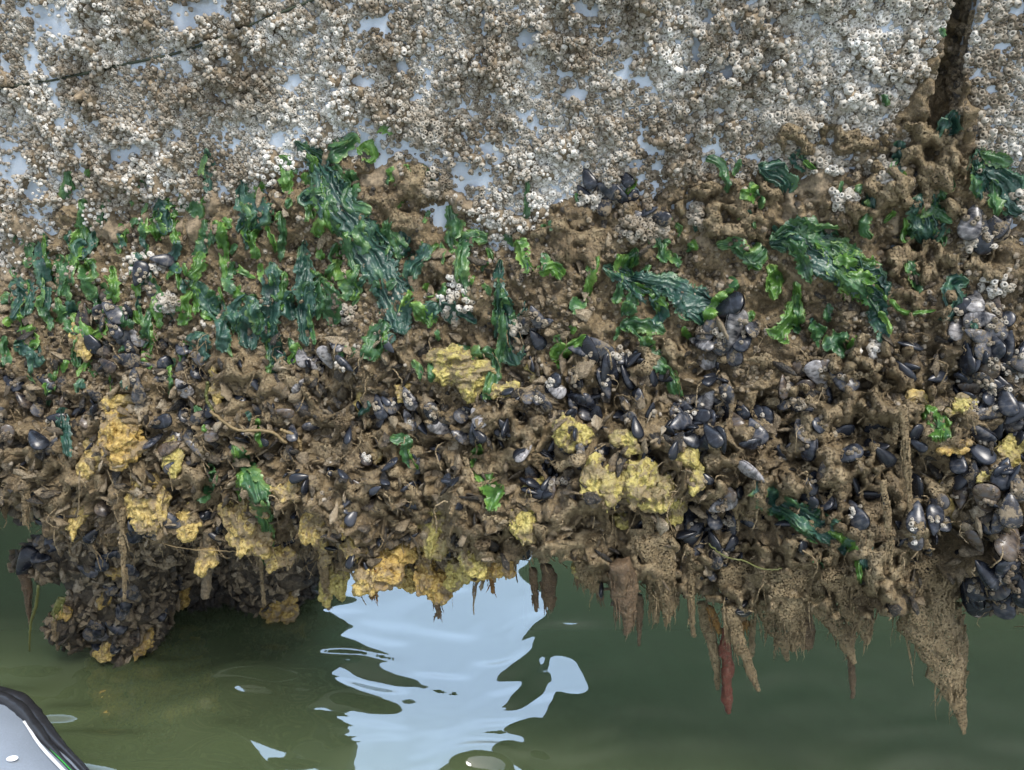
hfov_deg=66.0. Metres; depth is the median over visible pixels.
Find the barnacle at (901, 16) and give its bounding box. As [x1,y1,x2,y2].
[898,11,906,19]
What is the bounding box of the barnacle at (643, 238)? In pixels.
[640,233,646,241]
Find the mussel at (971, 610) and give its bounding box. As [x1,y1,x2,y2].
[960,582,991,617]
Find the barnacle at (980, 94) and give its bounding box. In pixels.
[977,89,985,96]
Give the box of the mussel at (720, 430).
[713,426,726,453]
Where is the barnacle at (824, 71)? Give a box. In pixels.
[821,67,827,74]
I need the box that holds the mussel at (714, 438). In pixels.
[703,423,723,447]
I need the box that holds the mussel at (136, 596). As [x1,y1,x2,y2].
[120,585,141,601]
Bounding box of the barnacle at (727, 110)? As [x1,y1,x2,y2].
[725,108,731,113]
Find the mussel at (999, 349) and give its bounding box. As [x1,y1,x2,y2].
[991,335,1007,359]
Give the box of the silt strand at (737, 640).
[721,602,760,691]
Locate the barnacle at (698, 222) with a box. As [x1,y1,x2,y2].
[696,219,701,226]
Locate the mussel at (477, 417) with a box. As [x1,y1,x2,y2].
[471,408,488,427]
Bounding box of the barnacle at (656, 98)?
[652,96,659,102]
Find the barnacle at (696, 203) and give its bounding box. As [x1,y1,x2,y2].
[693,201,700,207]
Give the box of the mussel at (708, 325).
[703,317,725,335]
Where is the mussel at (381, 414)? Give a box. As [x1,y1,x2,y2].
[373,394,388,419]
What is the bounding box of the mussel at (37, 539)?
[32,534,44,550]
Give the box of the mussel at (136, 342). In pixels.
[129,329,144,346]
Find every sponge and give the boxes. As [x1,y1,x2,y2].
[55,604,72,621]
[65,506,90,541]
[68,322,92,362]
[75,438,100,479]
[92,641,115,662]
[96,592,111,609]
[97,408,147,471]
[98,392,133,412]
[104,566,120,579]
[124,472,172,535]
[131,627,154,661]
[160,435,184,479]
[176,501,201,542]
[176,587,190,609]
[194,544,219,577]
[208,364,223,404]
[217,498,275,559]
[249,506,273,518]
[259,591,299,624]
[264,545,298,573]
[269,480,300,503]
[298,512,325,545]
[312,539,336,567]
[317,562,349,607]
[339,536,372,562]
[340,515,346,540]
[351,567,374,597]
[352,392,370,415]
[353,541,417,591]
[370,448,382,464]
[394,383,413,402]
[397,564,415,593]
[413,516,423,530]
[413,552,452,605]
[423,501,453,562]
[424,343,496,403]
[443,557,471,591]
[457,550,487,580]
[471,567,506,582]
[481,380,519,399]
[491,561,516,579]
[508,504,536,545]
[522,476,545,494]
[523,364,542,382]
[551,412,594,453]
[570,561,598,579]
[579,452,624,512]
[608,429,642,457]
[611,512,628,529]
[616,455,676,513]
[645,563,668,580]
[665,499,688,526]
[676,446,699,469]
[688,462,705,496]
[905,386,928,404]
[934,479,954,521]
[935,439,972,456]
[944,392,977,417]
[976,470,992,483]
[993,433,1023,466]
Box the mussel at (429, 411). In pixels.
[423,402,438,424]
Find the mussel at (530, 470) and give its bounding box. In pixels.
[524,464,539,478]
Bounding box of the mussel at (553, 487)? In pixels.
[547,476,555,498]
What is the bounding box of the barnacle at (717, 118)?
[714,115,721,122]
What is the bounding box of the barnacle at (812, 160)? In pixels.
[809,157,816,163]
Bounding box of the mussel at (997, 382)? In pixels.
[979,379,1001,398]
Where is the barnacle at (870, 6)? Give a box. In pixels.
[865,1,874,9]
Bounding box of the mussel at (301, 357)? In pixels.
[295,348,308,366]
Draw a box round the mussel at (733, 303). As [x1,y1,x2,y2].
[716,291,744,318]
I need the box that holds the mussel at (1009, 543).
[992,528,1019,561]
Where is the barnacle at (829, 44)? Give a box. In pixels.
[825,41,832,48]
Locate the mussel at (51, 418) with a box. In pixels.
[46,412,68,423]
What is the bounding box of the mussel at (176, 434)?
[170,431,182,440]
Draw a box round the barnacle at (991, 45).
[985,43,993,50]
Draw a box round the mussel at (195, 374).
[190,364,203,378]
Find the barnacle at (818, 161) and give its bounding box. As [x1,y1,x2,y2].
[815,156,823,163]
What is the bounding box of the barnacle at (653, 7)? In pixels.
[649,2,655,11]
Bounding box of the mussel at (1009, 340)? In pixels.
[1000,330,1014,362]
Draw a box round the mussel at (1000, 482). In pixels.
[990,457,1010,490]
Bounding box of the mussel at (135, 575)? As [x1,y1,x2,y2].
[125,567,139,580]
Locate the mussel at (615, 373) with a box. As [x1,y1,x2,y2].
[599,365,619,384]
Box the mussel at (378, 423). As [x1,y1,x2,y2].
[375,419,384,427]
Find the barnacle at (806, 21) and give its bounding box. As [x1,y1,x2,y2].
[803,19,810,24]
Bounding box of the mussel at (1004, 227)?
[993,215,1013,240]
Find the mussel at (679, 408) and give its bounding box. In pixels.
[671,402,682,418]
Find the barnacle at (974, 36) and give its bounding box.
[971,34,978,39]
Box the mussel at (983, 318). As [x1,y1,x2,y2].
[963,311,995,328]
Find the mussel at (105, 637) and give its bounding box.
[97,634,109,640]
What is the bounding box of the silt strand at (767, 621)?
[753,593,789,661]
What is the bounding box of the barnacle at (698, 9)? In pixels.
[695,6,701,12]
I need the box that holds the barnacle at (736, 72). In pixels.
[733,65,741,74]
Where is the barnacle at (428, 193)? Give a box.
[425,190,431,197]
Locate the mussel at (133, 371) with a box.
[128,367,140,387]
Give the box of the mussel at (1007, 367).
[1000,362,1018,377]
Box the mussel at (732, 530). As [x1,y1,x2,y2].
[723,511,737,535]
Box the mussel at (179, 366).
[175,355,188,371]
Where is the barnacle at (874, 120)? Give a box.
[867,117,877,122]
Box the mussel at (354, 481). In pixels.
[352,479,371,496]
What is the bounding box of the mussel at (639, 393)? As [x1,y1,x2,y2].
[635,388,644,402]
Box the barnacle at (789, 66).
[786,62,793,68]
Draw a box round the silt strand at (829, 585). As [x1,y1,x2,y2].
[818,556,874,654]
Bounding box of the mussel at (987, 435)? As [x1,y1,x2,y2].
[970,425,997,442]
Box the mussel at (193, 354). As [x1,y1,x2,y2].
[188,350,205,365]
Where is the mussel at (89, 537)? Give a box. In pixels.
[82,529,98,543]
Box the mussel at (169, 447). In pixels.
[158,441,181,456]
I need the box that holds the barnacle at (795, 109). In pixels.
[791,106,798,112]
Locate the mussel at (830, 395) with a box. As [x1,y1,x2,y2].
[819,382,832,403]
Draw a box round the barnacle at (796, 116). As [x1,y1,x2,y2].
[791,112,797,119]
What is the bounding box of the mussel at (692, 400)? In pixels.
[675,394,700,407]
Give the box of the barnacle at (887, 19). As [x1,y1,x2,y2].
[884,15,890,23]
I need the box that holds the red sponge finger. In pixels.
[718,627,734,713]
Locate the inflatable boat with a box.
[0,686,89,769]
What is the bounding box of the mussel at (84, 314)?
[75,302,90,325]
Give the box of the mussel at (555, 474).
[551,469,558,477]
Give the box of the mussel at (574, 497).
[566,481,576,500]
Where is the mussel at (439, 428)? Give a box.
[426,417,451,435]
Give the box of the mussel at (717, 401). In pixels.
[713,397,721,408]
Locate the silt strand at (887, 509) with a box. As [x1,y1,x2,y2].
[879,479,894,573]
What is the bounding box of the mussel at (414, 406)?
[402,387,417,410]
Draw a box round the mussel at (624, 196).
[615,184,627,203]
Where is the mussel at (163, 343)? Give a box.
[157,338,168,349]
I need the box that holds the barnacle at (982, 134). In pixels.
[979,130,987,137]
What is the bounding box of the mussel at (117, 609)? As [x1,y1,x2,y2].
[115,604,125,620]
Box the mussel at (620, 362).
[617,354,624,364]
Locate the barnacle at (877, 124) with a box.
[875,120,882,126]
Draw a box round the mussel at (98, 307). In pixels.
[92,304,103,324]
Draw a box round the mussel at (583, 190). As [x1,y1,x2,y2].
[577,185,590,196]
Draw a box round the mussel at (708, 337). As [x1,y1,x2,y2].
[695,324,713,340]
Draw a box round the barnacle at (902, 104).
[900,100,907,108]
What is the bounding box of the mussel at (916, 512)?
[906,500,925,534]
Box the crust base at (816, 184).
[0,0,1023,282]
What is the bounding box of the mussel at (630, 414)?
[620,411,636,421]
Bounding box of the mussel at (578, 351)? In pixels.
[568,345,585,356]
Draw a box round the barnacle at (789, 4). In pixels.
[786,2,791,9]
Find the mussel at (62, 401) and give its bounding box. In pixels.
[59,394,71,408]
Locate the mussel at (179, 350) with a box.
[175,343,189,354]
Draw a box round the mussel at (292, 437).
[286,424,297,441]
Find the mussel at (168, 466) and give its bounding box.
[163,461,182,474]
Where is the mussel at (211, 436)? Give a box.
[204,421,219,441]
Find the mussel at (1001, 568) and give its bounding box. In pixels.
[993,559,1015,585]
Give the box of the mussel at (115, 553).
[102,550,127,558]
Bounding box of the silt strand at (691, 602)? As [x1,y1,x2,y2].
[686,560,696,637]
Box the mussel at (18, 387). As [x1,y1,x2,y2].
[3,375,23,391]
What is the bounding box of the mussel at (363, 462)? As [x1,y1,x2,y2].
[359,447,372,465]
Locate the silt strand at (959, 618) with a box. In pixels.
[945,601,968,727]
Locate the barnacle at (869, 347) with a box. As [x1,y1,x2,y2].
[866,344,874,351]
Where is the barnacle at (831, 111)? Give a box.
[827,107,833,114]
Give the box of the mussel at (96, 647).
[91,644,100,650]
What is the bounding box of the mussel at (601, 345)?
[590,337,614,360]
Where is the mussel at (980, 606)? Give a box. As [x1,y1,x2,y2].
[969,599,986,610]
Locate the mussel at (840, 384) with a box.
[828,368,859,392]
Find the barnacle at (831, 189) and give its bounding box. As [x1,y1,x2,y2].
[828,186,835,193]
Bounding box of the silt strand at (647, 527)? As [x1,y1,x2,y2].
[640,514,653,563]
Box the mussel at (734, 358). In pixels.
[725,346,743,366]
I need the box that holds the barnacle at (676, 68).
[672,66,679,74]
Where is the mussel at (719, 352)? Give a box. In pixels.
[713,338,730,355]
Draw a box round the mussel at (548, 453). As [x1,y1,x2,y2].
[542,449,552,463]
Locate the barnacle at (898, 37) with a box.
[893,35,900,41]
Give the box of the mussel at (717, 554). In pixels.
[713,548,729,558]
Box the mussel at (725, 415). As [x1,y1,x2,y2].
[721,404,728,420]
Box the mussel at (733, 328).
[725,309,748,347]
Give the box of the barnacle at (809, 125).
[806,120,813,128]
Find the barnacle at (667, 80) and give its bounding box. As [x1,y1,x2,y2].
[665,76,671,83]
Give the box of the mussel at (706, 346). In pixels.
[689,337,714,351]
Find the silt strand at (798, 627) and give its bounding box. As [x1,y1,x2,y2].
[757,557,810,661]
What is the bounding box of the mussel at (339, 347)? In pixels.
[329,342,343,351]
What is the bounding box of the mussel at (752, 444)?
[739,438,761,449]
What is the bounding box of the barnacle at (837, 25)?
[834,21,842,29]
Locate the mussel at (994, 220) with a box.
[987,214,1010,242]
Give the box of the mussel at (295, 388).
[291,379,303,393]
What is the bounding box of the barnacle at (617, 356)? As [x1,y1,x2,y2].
[614,352,620,359]
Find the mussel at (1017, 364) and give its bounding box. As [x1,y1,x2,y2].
[1009,351,1023,373]
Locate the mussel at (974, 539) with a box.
[965,529,983,553]
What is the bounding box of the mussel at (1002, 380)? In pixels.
[996,375,1017,397]
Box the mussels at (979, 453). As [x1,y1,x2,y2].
[15,335,1023,616]
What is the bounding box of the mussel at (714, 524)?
[706,509,722,529]
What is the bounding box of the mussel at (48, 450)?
[45,437,57,455]
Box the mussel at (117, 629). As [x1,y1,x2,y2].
[104,622,127,634]
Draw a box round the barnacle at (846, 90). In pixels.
[843,86,853,94]
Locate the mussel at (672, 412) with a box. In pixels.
[669,403,679,418]
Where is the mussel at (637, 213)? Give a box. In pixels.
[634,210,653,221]
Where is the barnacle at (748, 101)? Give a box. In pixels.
[745,98,752,104]
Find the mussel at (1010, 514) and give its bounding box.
[998,492,1023,528]
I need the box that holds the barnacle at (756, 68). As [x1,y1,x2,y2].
[751,64,759,71]
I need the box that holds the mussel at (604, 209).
[596,196,611,216]
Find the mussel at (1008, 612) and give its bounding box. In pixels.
[992,597,1015,619]
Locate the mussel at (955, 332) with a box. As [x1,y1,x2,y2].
[948,316,963,340]
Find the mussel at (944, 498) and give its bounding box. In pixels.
[922,493,949,509]
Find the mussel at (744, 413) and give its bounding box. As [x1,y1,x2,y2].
[735,399,749,419]
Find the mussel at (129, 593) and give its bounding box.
[114,589,132,598]
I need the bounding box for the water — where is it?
[0,511,1023,769]
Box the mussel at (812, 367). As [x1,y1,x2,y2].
[804,360,827,383]
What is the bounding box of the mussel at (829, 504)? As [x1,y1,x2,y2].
[819,490,834,510]
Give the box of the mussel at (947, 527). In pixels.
[940,516,951,531]
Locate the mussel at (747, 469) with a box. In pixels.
[737,460,764,482]
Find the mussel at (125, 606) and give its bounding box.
[119,602,132,610]
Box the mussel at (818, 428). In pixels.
[811,417,824,433]
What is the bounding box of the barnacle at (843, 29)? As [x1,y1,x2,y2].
[839,25,847,33]
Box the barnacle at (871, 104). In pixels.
[868,101,875,109]
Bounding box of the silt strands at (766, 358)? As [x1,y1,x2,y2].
[0,178,1023,628]
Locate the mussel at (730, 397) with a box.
[718,384,734,408]
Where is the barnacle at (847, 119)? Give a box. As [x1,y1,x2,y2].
[845,115,852,122]
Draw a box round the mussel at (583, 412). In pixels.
[578,406,590,420]
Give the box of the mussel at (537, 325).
[530,306,544,328]
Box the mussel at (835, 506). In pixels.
[829,484,847,508]
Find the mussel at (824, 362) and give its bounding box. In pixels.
[821,359,842,371]
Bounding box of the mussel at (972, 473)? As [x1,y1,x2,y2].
[962,460,978,483]
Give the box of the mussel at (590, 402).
[583,393,595,408]
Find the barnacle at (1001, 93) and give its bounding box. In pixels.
[997,89,1005,98]
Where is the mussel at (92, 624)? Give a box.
[85,619,104,629]
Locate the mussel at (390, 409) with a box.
[383,396,401,413]
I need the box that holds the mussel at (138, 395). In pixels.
[131,380,146,404]
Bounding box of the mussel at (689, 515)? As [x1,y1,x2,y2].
[683,507,704,534]
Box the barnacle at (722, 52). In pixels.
[718,46,725,54]
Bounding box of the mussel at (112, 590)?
[102,582,118,595]
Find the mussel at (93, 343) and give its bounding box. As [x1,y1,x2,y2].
[83,334,101,353]
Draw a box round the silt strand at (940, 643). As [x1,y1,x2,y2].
[890,547,965,734]
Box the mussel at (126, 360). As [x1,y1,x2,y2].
[112,353,140,368]
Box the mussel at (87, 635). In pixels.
[82,627,97,641]
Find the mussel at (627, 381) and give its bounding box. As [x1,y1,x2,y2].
[620,365,635,389]
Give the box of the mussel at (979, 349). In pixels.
[973,343,991,360]
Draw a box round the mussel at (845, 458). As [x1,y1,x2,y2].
[840,443,863,462]
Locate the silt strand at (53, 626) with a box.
[50,621,56,636]
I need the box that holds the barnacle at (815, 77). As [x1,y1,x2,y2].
[811,74,819,81]
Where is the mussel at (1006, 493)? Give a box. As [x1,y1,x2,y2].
[1002,488,1009,500]
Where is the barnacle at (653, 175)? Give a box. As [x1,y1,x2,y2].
[650,172,657,179]
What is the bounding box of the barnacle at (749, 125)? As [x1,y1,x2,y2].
[744,123,751,129]
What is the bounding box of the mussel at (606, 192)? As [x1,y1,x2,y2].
[597,182,621,200]
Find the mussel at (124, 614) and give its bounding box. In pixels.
[118,610,129,619]
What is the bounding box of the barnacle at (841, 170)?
[838,167,844,174]
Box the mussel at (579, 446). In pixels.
[575,443,584,453]
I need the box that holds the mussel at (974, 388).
[957,382,980,394]
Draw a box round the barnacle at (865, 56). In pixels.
[861,52,869,57]
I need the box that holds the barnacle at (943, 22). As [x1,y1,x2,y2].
[939,20,945,27]
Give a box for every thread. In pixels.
[28,585,38,650]
[151,540,235,551]
[204,381,214,411]
[209,410,286,443]
[280,428,302,451]
[709,543,781,570]
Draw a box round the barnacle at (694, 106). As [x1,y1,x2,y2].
[690,103,698,108]
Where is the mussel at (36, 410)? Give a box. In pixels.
[30,397,43,416]
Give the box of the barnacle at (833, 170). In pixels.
[829,164,836,171]
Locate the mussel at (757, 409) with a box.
[746,405,762,419]
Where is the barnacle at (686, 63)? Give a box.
[684,58,689,65]
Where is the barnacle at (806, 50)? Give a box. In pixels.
[802,45,809,53]
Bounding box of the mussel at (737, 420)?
[730,412,745,427]
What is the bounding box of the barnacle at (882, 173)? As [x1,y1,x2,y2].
[879,170,886,177]
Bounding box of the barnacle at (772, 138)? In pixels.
[768,134,775,141]
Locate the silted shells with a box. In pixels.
[0,151,1023,616]
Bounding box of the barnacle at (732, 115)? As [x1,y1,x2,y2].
[728,112,736,118]
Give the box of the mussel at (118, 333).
[108,320,123,339]
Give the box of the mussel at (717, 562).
[709,549,722,569]
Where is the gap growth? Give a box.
[914,0,976,248]
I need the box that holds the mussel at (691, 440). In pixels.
[674,432,700,448]
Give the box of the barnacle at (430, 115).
[427,111,433,118]
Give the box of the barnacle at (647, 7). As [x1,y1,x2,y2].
[644,2,650,11]
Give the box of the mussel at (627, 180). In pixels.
[620,172,633,187]
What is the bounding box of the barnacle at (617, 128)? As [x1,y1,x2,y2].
[615,125,621,131]
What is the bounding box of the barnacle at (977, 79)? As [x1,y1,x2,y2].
[973,76,980,83]
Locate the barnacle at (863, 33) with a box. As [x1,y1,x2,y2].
[859,29,868,39]
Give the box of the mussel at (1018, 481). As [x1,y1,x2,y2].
[1010,474,1023,502]
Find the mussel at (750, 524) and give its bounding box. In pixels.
[740,512,764,527]
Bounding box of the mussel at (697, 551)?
[685,533,707,556]
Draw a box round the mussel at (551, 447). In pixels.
[548,440,554,450]
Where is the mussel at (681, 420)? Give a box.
[670,411,691,429]
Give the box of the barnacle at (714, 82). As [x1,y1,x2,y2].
[711,79,716,85]
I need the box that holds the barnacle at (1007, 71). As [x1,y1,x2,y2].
[1003,67,1011,75]
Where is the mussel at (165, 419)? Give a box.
[147,413,171,428]
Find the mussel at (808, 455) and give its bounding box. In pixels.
[801,432,817,461]
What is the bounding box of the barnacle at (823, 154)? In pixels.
[819,150,826,158]
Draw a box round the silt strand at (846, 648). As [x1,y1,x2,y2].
[792,567,856,664]
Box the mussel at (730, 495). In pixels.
[722,486,736,501]
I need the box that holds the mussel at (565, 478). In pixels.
[555,476,571,487]
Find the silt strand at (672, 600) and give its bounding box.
[634,530,679,628]
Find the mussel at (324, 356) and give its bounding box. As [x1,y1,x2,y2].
[316,345,332,368]
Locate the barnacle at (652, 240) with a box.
[647,238,655,245]
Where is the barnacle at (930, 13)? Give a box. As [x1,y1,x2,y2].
[926,11,933,19]
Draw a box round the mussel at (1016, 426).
[1003,418,1023,431]
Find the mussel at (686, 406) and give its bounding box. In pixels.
[681,404,692,410]
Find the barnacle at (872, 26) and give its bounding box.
[868,23,875,30]
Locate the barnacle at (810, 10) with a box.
[808,6,813,13]
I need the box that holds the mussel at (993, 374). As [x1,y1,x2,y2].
[978,355,1000,378]
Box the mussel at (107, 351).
[103,340,112,359]
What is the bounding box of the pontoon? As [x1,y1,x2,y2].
[0,0,1023,252]
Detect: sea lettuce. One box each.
[0,335,12,364]
[8,276,37,321]
[13,340,44,373]
[16,311,40,349]
[20,239,35,267]
[31,233,53,313]
[35,295,53,330]
[52,297,74,334]
[53,254,74,301]
[55,407,72,457]
[58,171,75,199]
[65,300,76,320]
[66,227,88,264]
[70,238,87,260]
[70,313,96,337]
[74,198,90,241]
[76,307,89,341]
[77,264,97,300]
[83,169,89,186]
[84,258,98,281]
[86,224,100,253]
[86,258,95,263]
[90,282,107,320]
[92,321,108,340]
[96,200,110,237]
[106,265,120,303]
[113,233,126,248]
[118,306,129,332]
[124,180,145,206]
[131,283,140,297]
[134,252,143,259]
[139,308,152,348]
[146,211,166,241]
[149,288,162,328]
[150,277,166,311]
[153,198,175,235]
[168,239,181,273]
[175,262,181,289]
[176,290,192,325]
[185,331,211,360]
[187,251,207,280]
[189,201,204,218]
[190,281,226,321]
[191,219,215,261]
[197,148,215,192]
[197,463,217,502]
[200,304,220,320]
[201,424,207,431]
[204,289,221,303]
[214,316,231,352]
[215,222,230,278]
[221,264,235,293]
[224,294,246,323]
[231,296,262,350]
[231,445,275,563]
[233,179,272,232]
[244,300,264,334]
[248,229,260,259]
[257,262,286,375]
[268,273,278,301]
[276,213,286,261]
[277,154,297,194]
[277,271,288,310]
[280,290,297,320]
[291,245,316,346]
[293,240,307,274]
[294,140,413,335]
[297,187,323,206]
[310,217,325,237]
[313,276,341,325]
[314,186,328,211]
[322,132,360,163]
[324,259,343,280]
[337,269,362,300]
[338,264,360,301]
[340,169,371,216]
[349,220,370,254]
[352,225,364,247]
[356,139,378,163]
[361,319,390,361]
[377,123,393,135]
[379,217,396,255]
[381,220,408,258]
[385,166,394,181]
[390,432,418,468]
[398,223,410,256]
[402,243,432,279]
[409,300,437,327]
[423,300,439,319]
[427,363,434,382]
[438,301,459,323]
[444,205,465,238]
[451,301,476,323]
[453,228,487,302]
[457,343,486,359]
[470,444,504,512]
[481,345,501,399]
[491,259,525,366]
[513,237,535,273]
[522,181,530,218]
[537,260,565,279]
[549,334,586,368]
[569,296,586,314]
[583,256,599,300]
[602,263,719,328]
[611,266,627,304]
[613,254,628,284]
[620,316,665,340]
[621,286,641,316]
[622,281,638,315]
[623,247,638,277]
[638,335,683,396]
[648,237,671,262]
[649,291,669,325]
[665,249,682,268]
[702,290,727,321]
[705,154,731,192]
[716,236,768,270]
[740,184,758,203]
[747,481,873,583]
[749,181,765,208]
[758,158,799,194]
[765,264,783,299]
[766,281,805,343]
[769,215,892,312]
[788,149,816,173]
[792,239,807,254]
[794,217,838,247]
[808,320,827,340]
[822,329,849,358]
[823,303,833,322]
[825,254,876,303]
[858,199,873,239]
[861,180,880,208]
[866,298,892,342]
[875,284,935,315]
[881,94,890,106]
[890,140,905,177]
[900,218,909,242]
[904,249,917,272]
[904,260,924,292]
[905,193,952,246]
[921,405,951,441]
[928,170,955,201]
[936,110,963,137]
[938,273,968,320]
[939,28,946,37]
[967,147,1023,217]
[970,321,977,328]
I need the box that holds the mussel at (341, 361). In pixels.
[335,355,352,371]
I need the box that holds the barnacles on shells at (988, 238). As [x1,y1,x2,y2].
[0,170,1023,646]
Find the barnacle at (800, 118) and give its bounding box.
[796,116,802,122]
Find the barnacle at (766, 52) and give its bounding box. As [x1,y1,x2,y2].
[763,49,769,57]
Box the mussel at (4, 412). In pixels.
[0,407,7,422]
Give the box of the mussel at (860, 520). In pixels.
[848,500,869,530]
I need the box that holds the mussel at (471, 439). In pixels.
[469,422,478,445]
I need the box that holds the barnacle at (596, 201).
[593,196,598,204]
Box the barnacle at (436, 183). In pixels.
[433,181,438,189]
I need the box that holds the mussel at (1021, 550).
[1019,548,1023,564]
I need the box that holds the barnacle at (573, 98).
[569,95,576,103]
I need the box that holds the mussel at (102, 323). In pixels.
[99,312,104,331]
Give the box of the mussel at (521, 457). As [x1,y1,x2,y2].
[514,445,531,462]
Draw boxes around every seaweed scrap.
[0,292,12,303]
[2,317,12,326]
[9,266,16,277]
[27,371,35,383]
[42,382,50,393]
[44,373,53,396]
[46,383,50,406]
[50,597,65,621]
[52,254,65,281]
[52,365,58,391]
[60,360,68,372]
[64,230,71,250]
[70,256,80,269]
[70,340,76,366]
[73,378,85,392]
[74,356,81,367]
[76,359,91,376]
[78,224,85,237]
[83,262,89,274]
[87,225,98,248]
[88,365,97,376]
[103,275,114,294]
[116,235,126,253]
[118,223,129,238]
[127,319,134,328]
[130,217,139,228]
[133,310,139,324]
[135,295,140,310]
[137,218,144,236]
[137,305,143,322]
[139,236,146,248]
[139,330,158,341]
[140,270,151,285]
[140,347,152,357]
[141,203,147,214]
[141,212,147,236]
[141,358,151,369]
[143,231,149,239]
[145,332,153,354]
[165,312,174,322]
[166,269,175,279]
[166,365,171,376]
[167,217,174,230]
[167,374,173,394]
[169,232,176,243]
[170,209,177,217]
[171,220,180,239]
[175,301,182,311]
[177,340,186,361]
[180,279,187,293]
[182,263,187,276]
[186,267,198,289]
[194,405,201,411]
[218,287,225,306]
[222,217,232,228]
[227,339,232,358]
[230,243,237,255]
[231,319,240,331]
[233,287,244,301]
[234,264,255,278]
[235,212,245,232]
[240,223,250,242]
[242,233,248,249]
[245,411,251,421]
[253,181,265,197]
[254,418,262,447]
[257,263,263,282]
[262,202,273,215]
[265,225,277,252]
[266,333,270,355]
[269,261,277,280]
[274,211,282,220]
[284,198,292,208]
[287,293,294,302]
[287,352,299,363]
[288,338,294,354]
[289,342,301,354]
[300,172,310,184]
[300,276,320,296]
[302,281,309,291]
[304,206,310,221]
[307,198,316,218]
[314,271,334,285]
[315,248,324,259]
[327,242,338,262]
[336,224,347,238]
[349,295,359,315]
[355,272,367,296]
[358,401,370,416]
[360,343,366,356]
[372,280,380,293]
[382,330,387,339]
[385,170,389,184]
[386,278,396,290]
[387,332,395,342]
[398,290,412,312]
[403,164,411,173]
[411,359,423,381]
[422,210,430,223]
[422,283,428,292]
[429,243,438,255]
[434,329,440,340]
[437,286,446,295]
[439,242,445,263]
[444,229,453,248]
[449,239,457,253]
[469,275,474,286]
[480,262,488,271]
[481,283,491,296]
[486,247,493,259]
[503,234,514,246]
[517,301,527,316]
[540,253,550,271]
[553,334,561,342]
[569,325,576,334]
[574,193,578,201]
[613,326,620,340]
[625,179,636,193]
[628,258,633,268]
[641,264,651,270]
[654,302,660,314]
[663,238,670,245]
[675,222,682,236]
[681,326,691,339]
[689,240,698,250]
[725,288,733,294]
[728,276,739,290]
[732,159,741,175]
[748,310,755,321]
[751,220,756,228]
[796,150,805,158]
[815,335,821,347]
[838,181,843,192]
[845,335,856,349]
[854,184,862,193]
[883,211,896,223]
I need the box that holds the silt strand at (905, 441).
[897,404,912,516]
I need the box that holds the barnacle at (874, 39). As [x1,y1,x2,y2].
[869,32,878,41]
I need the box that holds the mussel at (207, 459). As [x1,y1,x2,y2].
[205,448,221,464]
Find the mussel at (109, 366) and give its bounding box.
[99,358,116,373]
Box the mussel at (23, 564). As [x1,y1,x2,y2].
[16,545,38,574]
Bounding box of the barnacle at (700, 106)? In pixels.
[697,104,704,108]
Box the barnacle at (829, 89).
[826,85,833,92]
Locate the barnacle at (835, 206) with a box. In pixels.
[832,202,841,209]
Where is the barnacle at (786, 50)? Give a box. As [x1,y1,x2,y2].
[781,47,788,54]
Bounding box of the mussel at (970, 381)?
[955,370,973,383]
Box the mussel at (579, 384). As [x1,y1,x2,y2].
[571,365,582,389]
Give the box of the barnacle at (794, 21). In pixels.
[790,18,797,25]
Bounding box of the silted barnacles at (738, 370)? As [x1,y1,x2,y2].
[0,76,1023,457]
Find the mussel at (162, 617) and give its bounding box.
[156,608,167,621]
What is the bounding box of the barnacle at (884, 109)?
[880,106,887,113]
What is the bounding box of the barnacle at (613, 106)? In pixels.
[610,104,616,109]
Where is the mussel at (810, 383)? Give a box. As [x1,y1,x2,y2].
[794,379,815,398]
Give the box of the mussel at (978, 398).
[975,393,981,412]
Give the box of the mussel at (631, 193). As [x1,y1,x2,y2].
[623,189,639,203]
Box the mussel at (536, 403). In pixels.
[532,397,540,405]
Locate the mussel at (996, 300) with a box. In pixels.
[991,296,1001,318]
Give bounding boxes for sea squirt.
[18,573,32,622]
[368,566,378,605]
[433,604,443,620]
[486,563,496,597]
[529,567,538,611]
[538,563,557,614]
[572,578,578,590]
[595,588,604,606]
[608,556,638,641]
[633,593,643,645]
[705,604,721,637]
[742,619,749,636]
[796,602,815,653]
[845,630,855,698]
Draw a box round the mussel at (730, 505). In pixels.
[708,497,737,512]
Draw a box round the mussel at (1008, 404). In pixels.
[997,390,1019,416]
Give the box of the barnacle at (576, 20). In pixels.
[574,16,580,22]
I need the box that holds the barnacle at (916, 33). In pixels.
[910,29,921,38]
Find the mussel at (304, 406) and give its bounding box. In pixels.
[293,399,309,410]
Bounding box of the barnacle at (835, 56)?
[830,53,837,61]
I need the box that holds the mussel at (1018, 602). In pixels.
[1010,571,1023,608]
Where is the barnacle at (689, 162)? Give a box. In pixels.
[685,159,692,166]
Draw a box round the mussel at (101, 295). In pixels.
[98,288,112,303]
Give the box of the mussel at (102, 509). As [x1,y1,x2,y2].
[94,500,112,516]
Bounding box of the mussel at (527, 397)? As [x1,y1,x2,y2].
[521,389,534,404]
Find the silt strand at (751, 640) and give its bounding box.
[747,616,756,659]
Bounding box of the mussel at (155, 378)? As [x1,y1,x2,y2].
[152,373,174,382]
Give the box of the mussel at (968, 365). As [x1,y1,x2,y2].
[959,340,976,375]
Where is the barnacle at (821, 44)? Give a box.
[819,39,825,46]
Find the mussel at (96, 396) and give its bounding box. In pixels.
[86,389,103,401]
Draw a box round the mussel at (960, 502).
[952,484,968,508]
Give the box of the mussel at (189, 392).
[175,379,194,397]
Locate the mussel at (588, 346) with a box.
[581,335,599,364]
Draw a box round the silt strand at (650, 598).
[645,579,661,628]
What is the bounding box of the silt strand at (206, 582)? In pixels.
[201,526,213,599]
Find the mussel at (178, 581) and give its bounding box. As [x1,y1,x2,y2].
[173,571,185,590]

